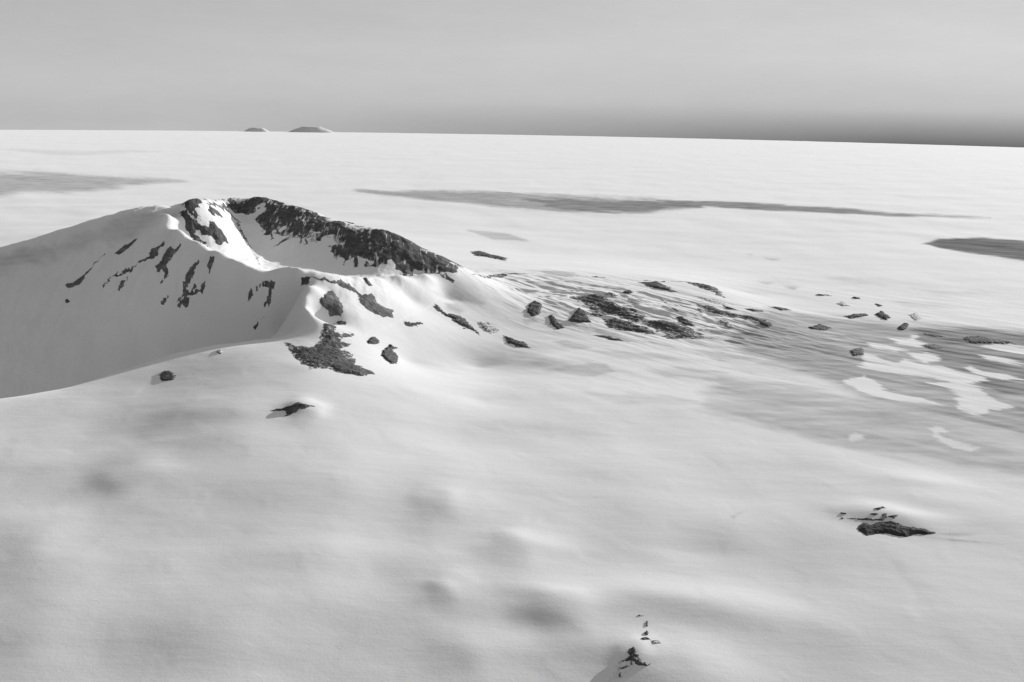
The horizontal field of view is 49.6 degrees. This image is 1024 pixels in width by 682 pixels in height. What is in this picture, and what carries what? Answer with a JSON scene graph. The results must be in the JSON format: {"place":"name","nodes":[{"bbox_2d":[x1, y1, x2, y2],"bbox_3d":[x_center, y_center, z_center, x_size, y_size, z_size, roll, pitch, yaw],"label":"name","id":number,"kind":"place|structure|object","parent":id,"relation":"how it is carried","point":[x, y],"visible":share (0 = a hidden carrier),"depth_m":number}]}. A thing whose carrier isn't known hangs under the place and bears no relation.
{"place":"outdoors","nodes":[
{"label":"outdoors","id":0,"kind":"place"},
{"bbox_2d":[0,198,498,398],"bbox_3d":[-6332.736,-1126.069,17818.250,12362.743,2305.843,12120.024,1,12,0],"label":"mountain","id":1,"kind":"structure","parent":0,"point":[51,339],"depth_m":16433.00},
{"bbox_2d":[65,254,104,287],"bbox_3d":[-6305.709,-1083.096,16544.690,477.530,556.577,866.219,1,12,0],"label":"rock rib","id":2,"kind":"object","parent":1,"relation":"on","point":[76,282],"visible":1,"depth_m":16290.83},
{"bbox_2d":[118,277,127,290],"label":"rock rib","id":3,"kind":"object","parent":1,"relation":"on","point":[121,285],"visible":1,"depth_m":16268.14},
{"bbox_2d":[115,239,136,254],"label":"rock rib","id":4,"kind":"object","parent":1,"relation":"on","point":[123,249],"visible":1,"depth_m":16835.29},
{"bbox_2d":[102,242,164,287],"bbox_3d":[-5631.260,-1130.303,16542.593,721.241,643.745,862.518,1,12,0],"label":"rock rib","id":5,"kind":"object","parent":1,"relation":"on","point":[153,253],"visible":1,"depth_m":16677.86},
{"bbox_2d":[161,295,168,304],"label":"rock rib","id":6,"kind":"object","parent":1,"relation":"on","point":[163,301],"visible":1,"depth_m":16285.11},
{"bbox_2d":[155,243,180,283],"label":"rock rib","id":7,"kind":"object","parent":1,"relation":"on","point":[168,255],"visible":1,"depth_m":16629.57},
{"bbox_2d":[177,296,188,307],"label":"rock rib","id":8,"kind":"object","parent":1,"relation":"on","point":[184,301],"visible":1,"depth_m":16347.84},
{"bbox_2d":[177,260,205,307],"bbox_3d":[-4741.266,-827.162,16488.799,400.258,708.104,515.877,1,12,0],"label":"rock rib","id":9,"kind":"object","parent":1,"relation":"on","point":[189,276],"visible":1,"depth_m":16469.84},
{"bbox_2d":[180,209,228,246],"bbox_3d":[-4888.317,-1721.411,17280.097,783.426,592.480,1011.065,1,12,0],"label":"rock band","id":10,"kind":"object","parent":1,"relation":"on","point":[214,231],"visible":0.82,"depth_m":17485.81},
{"bbox_2d":[182,198,229,219],"bbox_3d":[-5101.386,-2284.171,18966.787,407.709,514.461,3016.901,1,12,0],"label":"rock band","id":11,"kind":"object","parent":1,"relation":"on","point":[191,205],"visible":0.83,"depth_m":17645.34},
{"bbox_2d":[207,256,214,272],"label":"rock rib","id":12,"kind":"object","parent":1,"relation":"on","point":[210,263],"visible":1,"depth_m":16561.87},
{"bbox_2d":[208,205,222,217],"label":"rock band","id":13,"kind":"object","parent":1,"relation":"on","point":[213,211],"visible":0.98,"depth_m":17954.76},
{"bbox_2d":[235,218,259,264],"bbox_3d":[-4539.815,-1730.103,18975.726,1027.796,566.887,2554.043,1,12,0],"label":"rock band","id":14,"kind":"object","parent":1,"relation":"on","point":[245,238],"visible":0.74,"depth_m":18938.19},
{"bbox_2d":[248,280,274,306],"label":"rock rib","id":15,"kind":"object","parent":1,"relation":"on","point":[270,285],"visible":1,"depth_m":16460.67},
{"bbox_2d":[301,276,309,285],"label":"rock outcrop","id":16,"kind":"object","parent":1,"relation":"on","point":[305,280],"visible":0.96,"depth_m":16457.95},
{"bbox_2d":[319,291,342,315],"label":"rock outcrop","id":17,"kind":"object","parent":1,"relation":"on","point":[330,302],"visible":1,"depth_m":16047.22},
{"bbox_2d":[337,321,346,324],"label":"rock outcrop","id":18,"kind":"object","parent":1,"relation":"on","point":[341,322],"visible":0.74,"depth_m":15782.90},
{"bbox_2d":[310,276,393,317],"bbox_3d":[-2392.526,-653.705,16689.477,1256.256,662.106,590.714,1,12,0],"label":"rock outcrop","id":19,"kind":"object","parent":1,"relation":"on","point":[369,303],"visible":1,"depth_m":16648.82},
{"bbox_2d":[222,197,483,282],"bbox_3d":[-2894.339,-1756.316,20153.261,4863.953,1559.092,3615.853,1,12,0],"label":"rock wall","id":20,"kind":"structure","parent":1,"relation":"on","point":[383,246],"depth_m":19221.69},
{"bbox_2d":[354,255,357,266],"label":"rock band","id":21,"kind":"object","parent":1,"relation":"on","point":[355,261],"visible":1,"depth_m":18582.60},
{"bbox_2d":[363,277,371,285],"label":"rock outcrop","id":22,"kind":"object","parent":1,"relation":"on","point":[367,281],"visible":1,"depth_m":17181.33},
{"bbox_2d":[244,128,269,131],"bbox_3d":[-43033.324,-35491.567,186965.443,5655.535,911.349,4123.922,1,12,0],"label":"distant hill","id":23,"kind":"structure","parent":0,"point":[256,130],"depth_m":186025.58},
{"bbox_2d":[289,126,333,132],"bbox_3d":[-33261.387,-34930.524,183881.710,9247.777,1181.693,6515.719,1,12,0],"label":"distant hill","id":24,"kind":"structure","parent":0,"point":[315,129],"depth_m":182393.25},
{"bbox_2d":[0,130,1023,681],"bbox_3d":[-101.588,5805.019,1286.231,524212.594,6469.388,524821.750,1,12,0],"label":"ground","id":25,"kind":"structure","parent":0,"point":[444,498],"depth_m":11976.89},
{"bbox_2d":[159,370,175,380],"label":"rock outcrop","id":26,"kind":"object","parent":25,"relation":"on","point":[167,375],"visible":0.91,"depth_m":13735.28},
{"bbox_2d":[270,402,314,416],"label":"rock outcrop","id":27,"kind":"object","parent":25,"relation":"on","point":[293,408],"visible":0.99,"depth_m":12262.34},
{"bbox_2d":[285,323,374,375],"bbox_3d":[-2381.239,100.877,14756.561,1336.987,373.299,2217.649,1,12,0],"label":"rock outcrop","id":28,"kind":"object","parent":25,"relation":"on","point":[325,352],"visible":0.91,"depth_m":14404.95},
{"bbox_2d":[367,337,379,343],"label":"rock outcrop","id":29,"kind":"object","parent":25,"relation":"on","point":[373,340],"visible":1,"depth_m":15564.92},
{"bbox_2d":[380,344,397,363],"bbox_3d":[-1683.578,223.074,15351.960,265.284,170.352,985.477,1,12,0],"label":"rock outcrop","id":30,"kind":"object","parent":25,"relation":"on","point":[389,355],"visible":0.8,"depth_m":15329.69},
{"bbox_2d":[404,321,422,326],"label":"rock outcrop","id":31,"kind":"object","parent":25,"relation":"on","point":[409,324],"visible":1,"depth_m":16740.24},
{"bbox_2d":[434,304,478,334],"bbox_3d":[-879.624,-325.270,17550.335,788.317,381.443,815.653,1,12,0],"label":"rock outcrop","id":32,"kind":"object","parent":25,"relation":"on","point":[460,320],"visible":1,"depth_m":17637.35},
{"bbox_2d":[469,251,506,260],"bbox_3d":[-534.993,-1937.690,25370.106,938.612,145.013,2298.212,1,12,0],"label":"rock outcrop","id":33,"kind":"object","parent":25,"relation":"on","point":[481,254],"visible":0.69,"depth_m":25044.94},
{"bbox_2d":[477,322,498,333],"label":"rock outcrop","id":34,"kind":"object","parent":25,"relation":"on","point":[489,328],"visible":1,"depth_m":17565.47},
{"bbox_2d":[472,273,530,278],"bbox_3d":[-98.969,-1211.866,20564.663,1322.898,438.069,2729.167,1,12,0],"label":"rock outcrop","id":35,"kind":"object","parent":25,"relation":"on","point":[501,275],"visible":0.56,"depth_m":21392.66},
{"bbox_2d":[503,335,529,347],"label":"rock outcrop","id":36,"kind":"object","parent":25,"relation":"on","point":[510,340],"visible":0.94,"depth_m":16913.34},
{"bbox_2d":[527,300,541,316],"bbox_3d":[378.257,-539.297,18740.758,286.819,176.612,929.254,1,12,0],"label":"rock outcrop","id":37,"kind":"object","parent":25,"relation":"on","point":[534,308],"visible":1,"depth_m":18617.93},
{"bbox_2d":[548,314,564,328],"bbox_3d":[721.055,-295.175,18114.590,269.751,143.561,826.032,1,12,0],"label":"rock outcrop","id":38,"kind":"object","parent":25,"relation":"on","point":[554,323],"visible":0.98,"depth_m":18005.41},
{"bbox_2d":[568,308,590,322],"bbox_3d":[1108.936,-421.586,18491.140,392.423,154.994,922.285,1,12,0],"label":"rock outcrop","id":39,"kind":"object","parent":25,"relation":"on","point":[579,315],"visible":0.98,"depth_m":18305.53},
{"bbox_2d":[604,292,617,296],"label":"rock outcrop","id":40,"kind":"object","parent":25,"relation":"on","point":[612,294],"visible":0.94,"depth_m":19999.51},
{"bbox_2d":[595,335,628,341],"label":"rock outcrop","id":41,"kind":"object","parent":25,"relation":"on","point":[611,338],"visible":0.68,"depth_m":17218.12},
{"bbox_2d":[609,659,633,679],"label":"rock outcrop","id":42,"kind":"object","parent":25,"relation":"on","point":[623,667],"visible":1,"depth_m":7547.60},
{"bbox_2d":[603,318,653,333],"bbox_3d":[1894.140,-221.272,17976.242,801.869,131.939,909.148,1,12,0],"label":"rock outcrop","id":43,"kind":"object","parent":25,"relation":"on","point":[616,324],"visible":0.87,"depth_m":17904.96},
{"bbox_2d":[622,647,650,665],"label":"rock outcrop","id":44,"kind":"object","parent":25,"relation":"on","point":[632,652],"visible":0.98,"depth_m":7632.19},
{"bbox_2d":[570,294,711,338],"bbox_3d":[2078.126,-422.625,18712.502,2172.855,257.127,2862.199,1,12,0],"label":"rock outcrop","id":45,"kind":"object","parent":25,"relation":"on","point":[600,305],"visible":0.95,"depth_m":18487.90},
{"bbox_2d":[651,640,660,643],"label":"boulder","id":46,"kind":"object","parent":25,"relation":"on","point":[655,641],"visible":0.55,"depth_m":7849.67},
{"bbox_2d":[640,281,677,291],"bbox_3d":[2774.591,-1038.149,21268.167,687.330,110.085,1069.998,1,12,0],"label":"rock outcrop","id":47,"kind":"object","parent":25,"relation":"on","point":[656,285],"visible":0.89,"depth_m":21160.38},
{"bbox_2d":[676,316,693,325],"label":"rock outcrop","id":48,"kind":"object","parent":25,"relation":"on","point":[681,319],"visible":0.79,"depth_m":18320.90},
{"bbox_2d":[676,281,725,297],"bbox_3d":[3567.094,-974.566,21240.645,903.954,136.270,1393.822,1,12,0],"label":"rock outcrop","id":49,"kind":"object","parent":25,"relation":"on","point":[710,288],"visible":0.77,"depth_m":21313.99},
{"bbox_2d":[694,296,723,304],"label":"rock outcrop","id":50,"kind":"object","parent":25,"relation":"on","point":[713,301],"visible":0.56,"depth_m":20170.02},
{"bbox_2d":[719,319,733,328],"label":"rock outcrop","id":51,"kind":"object","parent":25,"relation":"on","point":[726,323],"visible":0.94,"depth_m":18303.22},
{"bbox_2d":[696,304,772,325],"bbox_3d":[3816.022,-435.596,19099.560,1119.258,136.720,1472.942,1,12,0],"label":"rock outcrop","id":52,"kind":"object","parent":25,"relation":"on","point":[709,308],"visible":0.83,"depth_m":19056.98},
{"bbox_2d":[744,308,764,311],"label":"rock outcrop","id":53,"kind":"object","parent":25,"relation":"on","point":[753,310],"visible":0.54,"depth_m":19619.10},
{"bbox_2d":[760,320,771,326],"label":"rock outcrop","id":54,"kind":"object","parent":25,"relation":"on","point":[764,322],"visible":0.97,"depth_m":18434.64},
{"bbox_2d":[768,306,789,310],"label":"rock outcrop","id":55,"kind":"object","parent":25,"relation":"on","point":[779,308],"visible":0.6,"depth_m":20172.89},
{"bbox_2d":[808,324,831,330],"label":"rock outcrop","id":56,"kind":"object","parent":25,"relation":"on","point":[820,327],"visible":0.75,"depth_m":18602.32},
{"bbox_2d":[836,301,848,305],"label":"rock outcrop","id":57,"kind":"object","parent":25,"relation":"on","point":[842,303],"visible":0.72,"depth_m":21041.10},
{"bbox_2d":[844,313,868,318],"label":"rock outcrop","id":58,"kind":"object","parent":25,"relation":"on","point":[853,316],"visible":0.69,"depth_m":19857.17},
{"bbox_2d":[849,347,864,355],"bbox_3d":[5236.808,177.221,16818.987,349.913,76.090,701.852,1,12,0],"label":"rock outcrop","id":59,"kind":"object","parent":25,"relation":"on","point":[857,351],"visible":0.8,"depth_m":16744.73},
{"bbox_2d":[848,513,886,520],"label":"rock outcrop","id":60,"kind":"object","parent":25,"relation":"on","point":[883,516],"visible":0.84,"depth_m":10079.19},
{"bbox_2d":[874,311,890,319],"bbox_3d":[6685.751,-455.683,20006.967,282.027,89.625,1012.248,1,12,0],"label":"rock outcrop","id":61,"kind":"object","parent":25,"relation":"on","point":[882,314],"visible":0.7,"depth_m":19857.41},
{"bbox_2d":[856,522,934,536],"bbox_3d":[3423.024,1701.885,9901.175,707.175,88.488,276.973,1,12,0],"label":"rock outcrop","id":62,"kind":"object","parent":25,"relation":"on","point":[866,529],"visible":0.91,"depth_m":9870.11},
{"bbox_2d":[898,323,908,329],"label":"rock outcrop","id":63,"kind":"object","parent":25,"relation":"on","point":[903,326],"visible":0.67,"depth_m":18884.44},
{"bbox_2d":[908,312,921,320],"bbox_3d":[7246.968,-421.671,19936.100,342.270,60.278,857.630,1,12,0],"label":"rock outcrop","id":64,"kind":"object","parent":25,"relation":"on","point":[915,316],"visible":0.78,"depth_m":19854.31},
{"bbox_2d":[922,333,943,336],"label":"rock outcrop","id":65,"kind":"object","parent":25,"relation":"on","point":[933,335],"visible":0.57,"depth_m":18268.59},
{"bbox_2d":[922,344,944,348],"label":"rock outcrop","id":66,"kind":"object","parent":25,"relation":"on","point":[934,346],"visible":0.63,"depth_m":17325.07},
{"bbox_2d":[963,336,1014,343],"bbox_3d":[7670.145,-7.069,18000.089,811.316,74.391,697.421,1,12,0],"label":"rock outcrop","id":67,"kind":"object","parent":25,"relation":"on","point":[976,339],"visible":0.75,"depth_m":17843.44},
{"bbox_2d":[0,0,1023,147],"label":"sky","id":68,"kind":"structure","parent":0,"point":[926,72]}
]}

